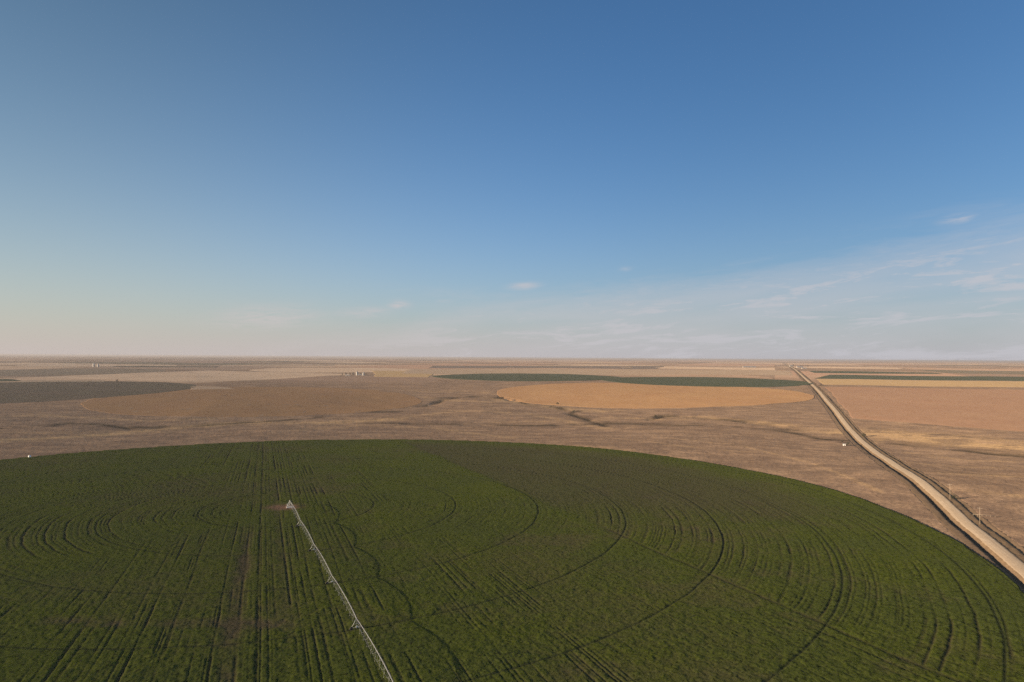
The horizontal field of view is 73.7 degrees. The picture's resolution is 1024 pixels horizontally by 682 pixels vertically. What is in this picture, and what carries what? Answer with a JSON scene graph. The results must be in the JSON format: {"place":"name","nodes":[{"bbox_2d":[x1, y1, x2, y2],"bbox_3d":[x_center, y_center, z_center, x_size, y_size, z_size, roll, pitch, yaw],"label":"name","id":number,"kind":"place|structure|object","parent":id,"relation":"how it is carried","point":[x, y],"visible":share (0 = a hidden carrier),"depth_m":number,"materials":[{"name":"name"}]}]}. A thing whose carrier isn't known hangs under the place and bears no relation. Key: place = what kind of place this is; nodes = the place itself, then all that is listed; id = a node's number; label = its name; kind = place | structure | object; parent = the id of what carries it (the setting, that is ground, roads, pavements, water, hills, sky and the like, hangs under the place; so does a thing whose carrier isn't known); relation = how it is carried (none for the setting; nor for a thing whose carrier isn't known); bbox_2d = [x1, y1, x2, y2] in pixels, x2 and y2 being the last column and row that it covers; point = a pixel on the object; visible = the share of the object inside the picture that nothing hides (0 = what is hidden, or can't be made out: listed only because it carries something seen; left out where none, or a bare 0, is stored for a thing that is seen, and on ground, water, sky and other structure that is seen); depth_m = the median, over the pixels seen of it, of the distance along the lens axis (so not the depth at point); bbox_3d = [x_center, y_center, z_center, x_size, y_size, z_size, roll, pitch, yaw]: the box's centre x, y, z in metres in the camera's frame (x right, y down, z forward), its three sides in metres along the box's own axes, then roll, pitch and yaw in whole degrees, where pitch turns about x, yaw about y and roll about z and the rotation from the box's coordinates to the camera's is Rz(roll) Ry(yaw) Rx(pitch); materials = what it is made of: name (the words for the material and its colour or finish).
{"place":"outdoors","nodes":[
{"label":"outdoors","id":0,"kind":"place"},
{"bbox_2d":[0,379,20,380],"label":"crop field","id":1,"kind":"structure","parent":0,"point":[9,380],"depth_m":2121.37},
{"bbox_2d":[19,380,103,381],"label":"crop field","id":2,"kind":"structure","parent":0,"point":[59,380],"depth_m":2134.18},
{"bbox_2d":[0,381,195,402],"bbox_3d":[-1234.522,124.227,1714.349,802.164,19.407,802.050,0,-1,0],"label":"crop field","id":3,"kind":"structure","parent":0,"point":[15,392],"depth_m":1727.66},
{"bbox_2d":[113,366,219,366],"bbox_3d":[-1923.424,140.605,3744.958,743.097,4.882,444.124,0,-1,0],"label":"crop field","id":4,"kind":"structure","parent":0,"point":[166,366],"depth_m":3714.27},
{"bbox_2d":[190,386,233,389],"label":"crop field","id":5,"kind":"structure","parent":0,"point":[203,387],"depth_m":1823.64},
{"bbox_2d":[81,387,421,416],"bbox_3d":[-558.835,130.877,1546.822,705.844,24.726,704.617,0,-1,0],"label":"crop field","id":6,"kind":"structure","parent":0,"point":[240,401],"depth_m":1449.30,"materials":[{"name":"brown soil"}]},
{"bbox_2d":[249,364,334,365],"bbox_3d":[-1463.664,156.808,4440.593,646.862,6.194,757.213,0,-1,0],"label":"crop field","id":7,"kind":"structure","parent":0,"point":[292,365],"depth_m":4408.93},
{"bbox_2d":[372,371,432,376],"bbox_3d":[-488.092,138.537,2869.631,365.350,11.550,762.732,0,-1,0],"label":"crop field","id":8,"kind":"structure","parent":0,"point":[390,373],"depth_m":2775.36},
{"bbox_2d":[0,354,1023,546],"bbox_3d":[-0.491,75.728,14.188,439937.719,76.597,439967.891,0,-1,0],"label":"ground","id":9,"kind":"structure","parent":0,"point":[975,469],"depth_m":1113.70,"materials":[{"name":"brown soil"}]},
{"bbox_2d":[0,439,1023,681],"bbox_3d":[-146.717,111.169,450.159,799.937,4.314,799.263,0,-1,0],"label":"crop circle","id":10,"kind":"object","parent":9,"relation":"on","point":[463,561],"visible":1,"depth_m":315.38,"materials":[{"name":"green plant"}]},
{"bbox_2d":[286,500,392,681],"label":"irrigation pivot","id":11,"kind":"object","parent":10,"relation":"on","point":[327,582],"visible":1,"depth_m":298.87,"materials":[{"name":"metal"}]},
{"bbox_2d":[430,366,663,368],"bbox_3d":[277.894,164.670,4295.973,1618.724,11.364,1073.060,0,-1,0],"label":"crop field","id":12,"kind":"structure","parent":9,"relation":"on","point":[621,367],"depth_m":4211.94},
{"bbox_2d":[404,369,792,374],"bbox_3d":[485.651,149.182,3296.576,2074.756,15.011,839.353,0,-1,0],"label":"crop field","id":13,"kind":"structure","parent":9,"relation":"on","point":[604,372],"depth_m":3222.61,"materials":[{"name":"plant"}]},
{"bbox_2d":[497,383,813,407],"bbox_3d":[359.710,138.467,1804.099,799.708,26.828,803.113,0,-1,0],"label":"crop field","id":14,"kind":"structure","parent":9,"relation":"on","point":[612,395],"depth_m":1683.26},
{"bbox_2d":[810,371,940,373],"bbox_3d":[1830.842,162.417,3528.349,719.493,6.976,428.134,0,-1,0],"label":"crop field","id":15,"kind":"structure","parent":9,"relation":"on","point":[864,372],"depth_m":3464.74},
{"bbox_2d":[815,375,1023,380],"bbox_3d":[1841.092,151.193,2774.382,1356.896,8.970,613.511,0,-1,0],"label":"crop field","id":16,"kind":"structure","parent":9,"relation":"on","point":[968,378],"depth_m":2761.74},
{"bbox_2d":[817,379,1023,386],"bbox_3d":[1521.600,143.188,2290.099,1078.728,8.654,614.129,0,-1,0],"label":"crop field","id":17,"kind":"structure","parent":9,"relation":"on","point":[924,383],"depth_m":2272.26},
{"bbox_2d":[0,0,1023,360],"label":"sky","id":18,"kind":"structure","parent":0,"point":[630,179],"materials":[{"name":"blue"}]},
{"bbox_2d":[432,373,621,380],"bbox_3d":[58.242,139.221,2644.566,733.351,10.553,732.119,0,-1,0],"label":"crop field","id":19,"kind":"structure","parent":0,"point":[526,377],"depth_m":2584.50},
{"bbox_2d":[601,377,812,386],"bbox_3d":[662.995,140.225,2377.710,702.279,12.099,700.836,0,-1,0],"label":"crop field","id":20,"kind":"structure","parent":0,"point":[713,381],"depth_m":2307.14,"materials":[{"name":"green plant"}]},
{"bbox_2d":[783,363,1023,592],"bbox_3d":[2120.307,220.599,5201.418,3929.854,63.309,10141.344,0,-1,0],"label":"dirt road","id":21,"kind":"structure","parent":0,"point":[967,527],"depth_m":465.73,"materials":[{"name":"beige soil"}]},
{"bbox_2d":[825,387,1023,430],"bbox_3d":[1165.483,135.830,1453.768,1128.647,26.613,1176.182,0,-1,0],"label":"tilled field","id":22,"kind":"structure","parent":0,"point":[999,409],"depth_m":1435.92,"materials":[{"name":"brown soil"}]}
]}

